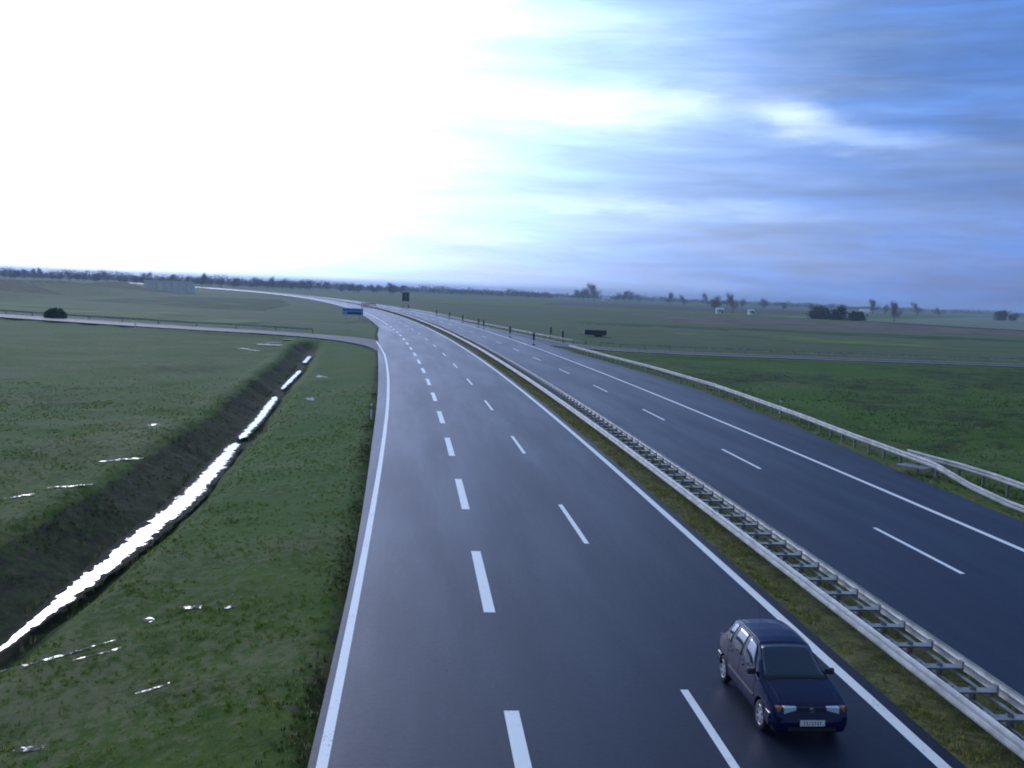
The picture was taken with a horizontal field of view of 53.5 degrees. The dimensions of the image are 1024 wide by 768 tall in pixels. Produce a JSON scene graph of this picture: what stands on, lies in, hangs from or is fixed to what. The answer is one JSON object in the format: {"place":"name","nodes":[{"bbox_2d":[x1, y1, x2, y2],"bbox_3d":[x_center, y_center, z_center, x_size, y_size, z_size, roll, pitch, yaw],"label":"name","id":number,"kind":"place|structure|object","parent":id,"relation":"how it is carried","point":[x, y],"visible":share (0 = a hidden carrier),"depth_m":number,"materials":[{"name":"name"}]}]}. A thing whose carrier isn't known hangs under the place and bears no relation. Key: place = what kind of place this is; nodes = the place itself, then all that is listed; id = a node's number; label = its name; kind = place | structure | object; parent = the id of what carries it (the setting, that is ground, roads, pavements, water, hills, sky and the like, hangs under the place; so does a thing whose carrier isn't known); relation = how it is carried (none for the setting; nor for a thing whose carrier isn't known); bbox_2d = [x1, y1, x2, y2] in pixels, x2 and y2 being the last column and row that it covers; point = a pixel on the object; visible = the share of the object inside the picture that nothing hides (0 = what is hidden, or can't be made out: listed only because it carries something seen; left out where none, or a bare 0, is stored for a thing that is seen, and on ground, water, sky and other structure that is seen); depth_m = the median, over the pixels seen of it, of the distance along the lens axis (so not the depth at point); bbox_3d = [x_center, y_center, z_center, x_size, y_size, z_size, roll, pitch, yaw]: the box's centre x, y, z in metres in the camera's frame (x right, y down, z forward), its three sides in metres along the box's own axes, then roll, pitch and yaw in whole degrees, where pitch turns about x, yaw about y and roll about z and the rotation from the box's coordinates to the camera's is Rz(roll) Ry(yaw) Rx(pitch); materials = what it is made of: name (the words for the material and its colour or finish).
{"place":"outdoors","nodes":[
{"label":"outdoors","id":0,"kind":"place"},
{"bbox_2d":[0,442,243,653],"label":"ditch water","id":1,"kind":"structure","parent":0,"point":[187,497],"depth_m":37.20,"materials":[{"name":"liquid"}]},
{"bbox_2d":[0,302,287,322],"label":"field","id":2,"kind":"structure","parent":0,"point":[160,315],"depth_m":241.67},
{"bbox_2d":[82,296,290,310],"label":"field","id":3,"kind":"structure","parent":0,"point":[233,303],"depth_m":381.45,"materials":[{"name":"green plant"}]},
{"bbox_2d":[0,314,378,352],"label":"slip road","id":4,"kind":"structure","parent":0,"point":[371,344],"depth_m":170.82,"materials":[{"name":"asphalt"}]},
{"bbox_2d":[236,396,278,438],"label":"ditch water","id":5,"kind":"structure","parent":0,"point":[258,419],"depth_m":72.01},
{"bbox_2d":[280,370,302,388],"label":"ditch water","id":6,"kind":"structure","parent":0,"point":[290,379],"depth_m":102.27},
{"bbox_2d":[301,356,311,362],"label":"ditch water","id":7,"kind":"structure","parent":0,"point":[306,359],"depth_m":129.90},
{"bbox_2d":[0,274,1023,767],"bbox_3d":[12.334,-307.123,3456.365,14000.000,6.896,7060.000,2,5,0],"label":"ground","id":8,"kind":"structure","parent":0,"point":[66,358],"depth_m":52.20,"materials":[{"name":"plant"}]},
{"bbox_2d":[9,269,21,279],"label":"tree","id":9,"kind":"object","parent":8,"relation":"on","point":[15,274],"visible":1,"depth_m":1101.28,"materials":[{"name":"green plant"}]},
{"bbox_2d":[21,268,28,277],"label":"tree","id":10,"kind":"object","parent":8,"relation":"on","point":[24,272],"visible":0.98,"depth_m":1234.35,"materials":[{"name":"green plant"}]},
{"bbox_2d":[13,745,44,751],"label":"puddle","id":11,"kind":"object","parent":8,"relation":"on","point":[30,748],"visible":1,"depth_m":18.90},
{"bbox_2d":[28,268,37,279],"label":"tree","id":12,"kind":"object","parent":8,"relation":"on","point":[33,271],"visible":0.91,"depth_m":1189.76,"materials":[{"name":"green plant"}]},
{"bbox_2d":[34,267,47,278],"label":"tree","id":13,"kind":"object","parent":8,"relation":"on","point":[39,270],"visible":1,"depth_m":1126.11,"materials":[{"name":"green plant"}]},
{"bbox_2d":[43,307,67,317],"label":"bush","id":14,"kind":"object","parent":8,"relation":"on","point":[55,313],"visible":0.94,"depth_m":190.72,"materials":[{"name":"green plant"}]},
{"bbox_2d":[0,640,112,671],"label":"puddle","id":15,"kind":"object","parent":8,"relation":"on","point":[63,654],"visible":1,"depth_m":23.57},
{"bbox_2d":[62,269,74,281],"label":"tree","id":16,"kind":"object","parent":8,"relation":"on","point":[68,276],"visible":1,"depth_m":1145.17,"materials":[{"name":"green plant"}]},
{"bbox_2d":[49,484,89,487],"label":"puddle","id":17,"kind":"object","parent":8,"relation":"on","point":[70,485],"visible":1,"depth_m":40.93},
{"bbox_2d":[74,272,80,279],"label":"tree","id":18,"kind":"object","parent":8,"relation":"on","point":[77,276],"visible":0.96,"depth_m":1239.95,"materials":[{"name":"green plant"}]},
{"bbox_2d":[89,273,98,281],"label":"tree","id":19,"kind":"object","parent":8,"relation":"on","point":[95,278],"visible":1,"depth_m":1083.41,"materials":[{"name":"green plant"}]},
{"bbox_2d":[70,647,120,660],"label":"puddle","id":20,"kind":"object","parent":8,"relation":"on","point":[110,650],"visible":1,"depth_m":23.88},
{"bbox_2d":[100,269,110,280],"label":"tree","id":21,"kind":"object","parent":8,"relation":"on","point":[105,276],"visible":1,"depth_m":1186.04,"materials":[{"name":"green plant"}]},
{"bbox_2d":[98,457,139,461],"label":"puddle","id":22,"kind":"object","parent":8,"relation":"on","point":[122,459],"visible":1,"depth_m":47.80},
{"bbox_2d":[131,275,141,282],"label":"tree","id":23,"kind":"object","parent":8,"relation":"on","point":[135,279],"visible":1,"depth_m":1080.17,"materials":[{"name":"green plant"}]},
{"bbox_2d":[138,271,146,284],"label":"tree","id":24,"kind":"object","parent":8,"relation":"on","point":[142,276],"visible":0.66,"depth_m":1133.32,"materials":[{"name":"green plant"}]},
{"bbox_2d":[141,271,152,281],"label":"tree","id":25,"kind":"object","parent":8,"relation":"on","point":[148,275],"visible":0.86,"depth_m":1098.49,"materials":[{"name":"green plant"}]},
{"bbox_2d":[143,617,154,621],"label":"puddle","id":26,"kind":"object","parent":8,"relation":"on","point":[149,619],"visible":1,"depth_m":26.28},
{"bbox_2d":[135,682,169,693],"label":"puddle","id":27,"kind":"object","parent":8,"relation":"on","point":[154,687],"visible":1,"depth_m":21.56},
{"bbox_2d":[0,365,307,666],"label":"reeds","id":28,"kind":"object","parent":8,"relation":"on","point":[127,564],"visible":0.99,"depth_m":37.93,"materials":[{"name":"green plant"}]},
{"bbox_2d":[0,309,312,333],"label":"guardrail","id":29,"kind":"object","parent":8,"relation":"on","point":[236,325],"visible":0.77,"depth_m":181.83,"materials":[{"name":"metal"}]},
{"bbox_2d":[143,279,194,293],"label":"bridge abutment","id":30,"kind":"object","parent":8,"relation":"on","point":[184,286],"visible":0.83,"depth_m":597.58,"materials":[{"name":"concrete"}]},
{"bbox_2d":[168,274,176,280],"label":"tree","id":31,"kind":"object","parent":8,"relation":"on","point":[172,277],"visible":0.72,"depth_m":1153.58,"materials":[{"name":"green plant"}]},
{"bbox_2d":[178,605,200,608],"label":"puddle","id":32,"kind":"object","parent":8,"relation":"on","point":[196,606],"visible":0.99,"depth_m":26.95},
{"bbox_2d":[196,273,209,283],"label":"tree","id":33,"kind":"object","parent":8,"relation":"on","point":[203,278],"visible":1,"depth_m":1076.10,"materials":[{"name":"green plant"}]},
{"bbox_2d":[215,277,225,285],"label":"tree","id":34,"kind":"object","parent":8,"relation":"on","point":[221,280],"visible":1,"depth_m":1159.82,"materials":[{"name":"green plant"}]},
{"bbox_2d":[230,277,238,285],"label":"tree","id":35,"kind":"object","parent":8,"relation":"on","point":[234,282],"visible":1,"depth_m":1146.44,"materials":[{"name":"green plant"}]},
{"bbox_2d":[252,277,263,288],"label":"tree","id":36,"kind":"object","parent":8,"relation":"on","point":[256,282],"visible":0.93,"depth_m":1225.94,"materials":[{"name":"green plant"}]},
{"bbox_2d":[263,275,274,288],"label":"tree","id":37,"kind":"object","parent":8,"relation":"on","point":[270,280],"visible":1,"depth_m":1189.03,"materials":[{"name":"green plant"}]},
{"bbox_2d":[0,266,551,297],"bbox_3d":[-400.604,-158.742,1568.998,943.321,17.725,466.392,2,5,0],"label":"distant wood","id":38,"kind":"object","parent":8,"relation":"on","point":[435,290],"visible":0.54,"depth_m":1514.36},
{"bbox_2d":[276,278,285,287],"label":"tree","id":39,"kind":"object","parent":8,"relation":"on","point":[282,283],"visible":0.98,"depth_m":1256.94,"materials":[{"name":"green plant"}]},
{"bbox_2d":[287,280,299,288],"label":"tree","id":40,"kind":"object","parent":8,"relation":"on","point":[293,284],"visible":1,"depth_m":1196.92,"materials":[{"name":"green plant"}]},
{"bbox_2d":[295,280,306,290],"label":"tree","id":41,"kind":"object","parent":8,"relation":"on","point":[300,285],"visible":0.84,"depth_m":1209.26,"materials":[{"name":"green plant"}]},
{"bbox_2d":[302,281,312,288],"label":"tree","id":42,"kind":"object","parent":8,"relation":"on","point":[309,283],"visible":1,"depth_m":1159.97,"materials":[{"name":"green plant"}]},
{"bbox_2d":[250,392,376,767],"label":"verge weeds","id":43,"kind":"object","parent":8,"relation":"on","point":[320,680],"visible":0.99,"depth_m":23.68,"materials":[{"name":"green plant"}]},
{"bbox_2d":[321,281,330,289],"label":"tree","id":44,"kind":"object","parent":8,"relation":"on","point":[326,286],"visible":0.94,"depth_m":1276.85,"materials":[{"name":"green plant"}]},
{"bbox_2d":[339,283,345,292],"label":"tree","id":45,"kind":"object","parent":8,"relation":"on","point":[341,286],"visible":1,"depth_m":1133.48,"materials":[{"name":"green plant"}]},
{"bbox_2d":[342,308,362,317],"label":"road sign","id":46,"kind":"object","parent":8,"relation":"on","point":[353,311],"visible":0.95,"depth_m":249.51,"materials":[{"name":"metal"}]},
{"bbox_2d":[347,282,358,291],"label":"tree","id":47,"kind":"object","parent":8,"relation":"on","point":[352,286],"visible":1,"depth_m":1083.14,"materials":[{"name":"green plant"}]},
{"bbox_2d":[367,284,377,291],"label":"tree","id":48,"kind":"object","parent":8,"relation":"on","point":[372,288],"visible":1,"depth_m":1129.95,"materials":[{"name":"green plant"}]},
{"bbox_2d":[387,282,397,294],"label":"tree","id":49,"kind":"object","parent":8,"relation":"on","point":[391,287],"visible":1,"depth_m":1077.32,"materials":[{"name":"green plant"}]},
{"bbox_2d":[402,292,409,301],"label":"road sign","id":50,"kind":"object","parent":8,"relation":"on","point":[405,296],"visible":0.93,"depth_m":418.58,"materials":[{"name":"metal"}]},
{"bbox_2d":[131,283,966,767],"bbox_3d":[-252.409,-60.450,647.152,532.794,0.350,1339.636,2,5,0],"label":"carriageway","id":51,"kind":"structure","parent":8,"relation":"on","point":[597,651],"depth_m":26.41,"materials":[{"name":"asphalt"}]},
{"bbox_2d":[316,341,388,767],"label":"edge line","id":52,"kind":"object","parent":51,"relation":"on","point":[327,740],"visible":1,"depth_m":24.58,"materials":[{"name":"paint"}]},
{"bbox_2d":[390,326,531,767],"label":"lane line","id":53,"kind":"object","parent":51,"relation":"on","point":[520,753],"visible":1,"depth_m":27.11,"materials":[{"name":"paint"}]},
{"bbox_2d":[320,299,739,767],"bbox_3d":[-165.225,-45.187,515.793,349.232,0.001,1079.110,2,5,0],"label":"lane line","id":54,"kind":"object","parent":51,"relation":"on","point":[720,744],"visible":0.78,"depth_m":20.43,"materials":[{"name":"paint"}]},
{"bbox_2d":[253,291,950,767],"bbox_3d":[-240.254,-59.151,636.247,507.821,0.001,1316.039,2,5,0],"label":"edge line","id":55,"kind":"object","parent":51,"relation":"on","point":[931,755],"visible":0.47,"depth_m":26.64,"materials":[{"name":"paint"}]},
{"bbox_2d":[717,603,847,731],"bbox_3d":[5.497,5.788,20.931,1.788,1.722,3.804,2,5,-5],"label":"car","id":56,"kind":"object","parent":51,"relation":"on","point":[773,671],"visible":1,"depth_m":20.13,"materials":[{"name":"blue paint"}]},
{"bbox_2d":[573,290,581,297],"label":"tree","id":57,"kind":"object","parent":8,"relation":"on","point":[576,292],"visible":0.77,"depth_m":1498.50,"materials":[{"name":"green plant"}]},
{"bbox_2d":[139,283,1023,767],"bbox_3d":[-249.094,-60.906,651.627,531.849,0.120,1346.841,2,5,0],"label":"median strip","id":58,"kind":"object","parent":8,"relation":"on","point":[833,631],"visible":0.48,"depth_m":25.57,"materials":[{"name":"plant"}]},
{"bbox_2d":[361,303,376,307],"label":"barrier board","id":59,"kind":"object","parent":58,"relation":"on","point":[367,304],"visible":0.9,"depth_m":384.94,"materials":[{"name":"white paint"}]},
{"bbox_2d":[195,286,1023,759],"bbox_3d":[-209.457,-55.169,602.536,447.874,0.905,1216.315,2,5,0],"label":"median barrier","id":60,"kind":"object","parent":58,"relation":"on","point":[983,718],"visible":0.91,"depth_m":27.45,"materials":[{"name":"metal"}]},
{"bbox_2d":[478,353,1023,767],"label":"median grass","id":61,"kind":"structure","parent":58,"relation":"on","point":[757,575],"depth_m":29.78,"materials":[{"name":"plant"}]},
{"bbox_2d":[140,283,1023,696],"bbox_3d":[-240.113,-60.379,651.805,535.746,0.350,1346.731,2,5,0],"label":"carriageway","id":62,"kind":"structure","parent":8,"relation":"on","point":[836,519],"depth_m":42.99,"materials":[{"name":"asphalt"}]},
{"bbox_2d":[374,305,964,573],"bbox_3d":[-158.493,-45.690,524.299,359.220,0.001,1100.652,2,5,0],"label":"lane line","id":63,"kind":"object","parent":62,"relation":"on","point":[927,555],"visible":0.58,"depth_m":36.73,"materials":[{"name":"paint"}]},
{"bbox_2d":[333,298,1023,551],"bbox_3d":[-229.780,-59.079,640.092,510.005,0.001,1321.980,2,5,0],"label":"edge line","id":64,"kind":"object","parent":62,"relation":"on","point":[968,526],"visible":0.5,"depth_m":50.52,"materials":[{"name":"paint"}]},
{"bbox_2d":[577,287,588,300],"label":"tree","id":65,"kind":"object","parent":8,"relation":"on","point":[584,293],"visible":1,"depth_m":1481.43,"materials":[{"name":"green plant"}]},
{"bbox_2d":[581,287,593,300],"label":"tree","id":66,"kind":"object","parent":8,"relation":"on","point":[588,295],"visible":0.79,"depth_m":1492.46,"materials":[{"name":"green plant"}]},
{"bbox_2d":[586,282,602,300],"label":"tree","id":67,"kind":"object","parent":8,"relation":"on","point":[593,287],"visible":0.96,"depth_m":1495.43,"materials":[{"name":"green plant"}]},
{"bbox_2d":[583,329,606,336],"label":"trailer","id":68,"kind":"object","parent":8,"relation":"on","point":[597,333],"visible":0.99,"depth_m":214.92,"materials":[{"name":"black paint"}]},
{"bbox_2d":[602,296,609,301],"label":"house","id":69,"kind":"structure","parent":8,"relation":"on","point":[605,298],"depth_m":1490.86,"materials":[{"name":"concrete"}]},
{"bbox_2d":[619,291,628,299],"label":"tree","id":70,"kind":"object","parent":8,"relation":"on","point":[624,296],"visible":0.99,"depth_m":1495.70,"materials":[{"name":"green plant"}]},
{"bbox_2d":[626,292,634,301],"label":"tree","id":71,"kind":"object","parent":8,"relation":"on","point":[630,295],"visible":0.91,"depth_m":1511.96,"materials":[{"name":"green plant"}]},
{"bbox_2d":[666,290,676,304],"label":"tree","id":72,"kind":"object","parent":8,"relation":"on","point":[670,298],"visible":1,"depth_m":1252.81,"materials":[{"name":"green plant"}]},
{"bbox_2d":[700,294,712,306],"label":"tree","id":73,"kind":"object","parent":8,"relation":"on","point":[705,297],"visible":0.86,"depth_m":1234.96,"materials":[{"name":"green plant"}]},
{"bbox_2d":[400,307,1023,362],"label":"guardrail","id":74,"kind":"object","parent":8,"relation":"on","point":[720,349],"visible":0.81,"depth_m":162.82,"materials":[{"name":"metal"}]},
{"bbox_2d":[707,295,721,311],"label":"tree","id":75,"kind":"object","parent":8,"relation":"on","point":[715,304],"visible":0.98,"depth_m":724.90,"materials":[{"name":"green plant"}]},
{"bbox_2d":[715,308,723,313],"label":"shed","id":76,"kind":"structure","parent":8,"relation":"on","point":[719,310],"depth_m":641.09,"materials":[{"name":"white"}]},
{"bbox_2d":[726,292,738,308],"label":"tree","id":77,"kind":"object","parent":8,"relation":"on","point":[730,300],"visible":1,"depth_m":725.36,"materials":[{"name":"green plant"}]},
{"bbox_2d":[747,309,754,314],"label":"shed","id":78,"kind":"structure","parent":8,"relation":"on","point":[750,311],"depth_m":661.62,"materials":[{"name":"concrete"}]},
{"bbox_2d":[760,298,768,306],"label":"tree","id":79,"kind":"object","parent":8,"relation":"on","point":[764,303],"visible":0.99,"depth_m":1205.36,"materials":[{"name":"green plant"}]},
{"bbox_2d":[519,291,1023,315],"bbox_3d":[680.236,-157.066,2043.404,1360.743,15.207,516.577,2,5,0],"label":"distant wood","id":80,"kind":"object","parent":8,"relation":"on","point":[793,305],"visible":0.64,"depth_m":1984.28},
{"bbox_2d":[569,345,1023,512],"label":"guardrail","id":81,"kind":"object","parent":8,"relation":"on","point":[969,485],"visible":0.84,"depth_m":60.05,"materials":[{"name":"metal"}]},
{"bbox_2d":[806,308,823,318],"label":"tree","id":82,"kind":"object","parent":8,"relation":"on","point":[814,314],"visible":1,"depth_m":593.09,"materials":[{"name":"green plant"}]},
{"bbox_2d":[812,305,828,318],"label":"tree","id":83,"kind":"object","parent":8,"relation":"on","point":[824,313],"visible":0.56,"depth_m":600.97,"materials":[{"name":"green plant"}]},
{"bbox_2d":[824,309,843,319],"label":"tree","id":84,"kind":"object","parent":8,"relation":"on","point":[836,314],"visible":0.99,"depth_m":588.10,"materials":[{"name":"green plant"}]},
{"bbox_2d":[830,306,848,319],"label":"tree","id":85,"kind":"object","parent":8,"relation":"on","point":[840,308],"visible":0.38,"depth_m":595.14,"materials":[{"name":"green plant"}]},
{"bbox_2d":[847,311,862,320],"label":"tree","id":86,"kind":"object","parent":8,"relation":"on","point":[853,316],"visible":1,"depth_m":586.42,"materials":[{"name":"green plant"}]},
{"bbox_2d":[868,297,880,313],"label":"tree","id":87,"kind":"object","parent":8,"relation":"on","point":[873,305],"visible":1,"depth_m":1134.21,"materials":[{"name":"green plant"}]},
{"bbox_2d":[882,304,889,312],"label":"tree","id":88,"kind":"object","parent":8,"relation":"on","point":[885,307],"visible":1,"depth_m":1153.55,"materials":[{"name":"green plant"}]},
{"bbox_2d":[889,301,904,319],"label":"tree","id":89,"kind":"object","parent":8,"relation":"on","point":[894,306],"visible":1,"depth_m":609.81,"materials":[{"name":"green plant"}]},
{"bbox_2d":[910,301,920,315],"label":"tree","id":90,"kind":"object","parent":8,"relation":"on","point":[916,307],"visible":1,"depth_m":1133.38,"materials":[{"name":"green plant"}]},
{"bbox_2d":[933,308,941,316],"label":"tree","id":91,"kind":"object","parent":8,"relation":"on","point":[937,311],"visible":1,"depth_m":1125.20,"materials":[{"name":"green plant"}]},
{"bbox_2d":[906,449,1023,496],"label":"guardrail","id":92,"kind":"object","parent":8,"relation":"on","point":[1008,482],"visible":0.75,"depth_m":48.60,"materials":[{"name":"metal"}]},
{"bbox_2d":[993,310,1008,320],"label":"tree","id":93,"kind":"object","parent":8,"relation":"on","point":[1000,315],"visible":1,"depth_m":960.02,"materials":[{"name":"green plant"}]},
{"bbox_2d":[1007,314,1016,320],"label":"tree","id":94,"kind":"object","parent":8,"relation":"on","point":[1012,317],"visible":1,"depth_m":987.30,"materials":[{"name":"green plant"}]},
{"bbox_2d":[0,0,1023,312],"label":"sky","id":95,"kind":"structure","parent":0,"point":[849,153],"materials":[{"name":"white"}]},
{"bbox_2d":[418,298,928,318],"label":"field","id":96,"kind":"structure","parent":0,"point":[520,303],"depth_m":708.61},
{"bbox_2d":[859,308,869,317],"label":"house","id":97,"kind":"structure","parent":96,"relation":"on","point":[866,311],"depth_m":718.57,"materials":[{"name":"concrete"}]},
{"bbox_2d":[543,301,869,314],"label":"field","id":98,"kind":"structure","parent":0,"point":[658,307],"depth_m":918.41,"materials":[{"name":"plant"}]},
{"bbox_2d":[475,324,1023,367],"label":"slip road","id":99,"kind":"structure","parent":0,"point":[554,343],"depth_m":157.12,"materials":[{"name":"asphalt"}]},
{"bbox_2d":[449,319,1006,363],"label":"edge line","id":100,"kind":"object","parent":99,"relation":"on","point":[676,351],"visible":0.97,"depth_m":162.82,"materials":[{"name":"paint"}]},
{"bbox_2d":[577,321,1023,342],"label":"field","id":101,"kind":"structure","parent":0,"point":[823,333],"depth_m":310.17,"materials":[{"name":"green plant"}]},
{"bbox_2d":[626,312,1023,336],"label":"field","id":102,"kind":"structure","parent":0,"point":[875,327],"depth_m":427.92,"materials":[{"name":"plant"}]},
{"bbox_2d":[657,365,1023,519],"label":"grass","id":103,"kind":"structure","parent":0,"point":[966,476],"depth_m":77.43,"materials":[{"name":"plant"}]},
{"bbox_2d":[671,332,1023,350],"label":"field","id":104,"kind":"structure","parent":0,"point":[856,341],"depth_m":247.56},
{"bbox_2d":[757,315,1023,329],"bbox_3d":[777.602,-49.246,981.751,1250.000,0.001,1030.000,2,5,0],"label":"field","id":105,"kind":"structure","parent":0,"point":[988,322],"depth_m":673.99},
{"bbox_2d":[880,322,1023,330],"bbox_3d":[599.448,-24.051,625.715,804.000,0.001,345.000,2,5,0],"label":"field","id":106,"kind":"structure","parent":0,"point":[956,326],"depth_m":510.98,"materials":[{"name":"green plant"}]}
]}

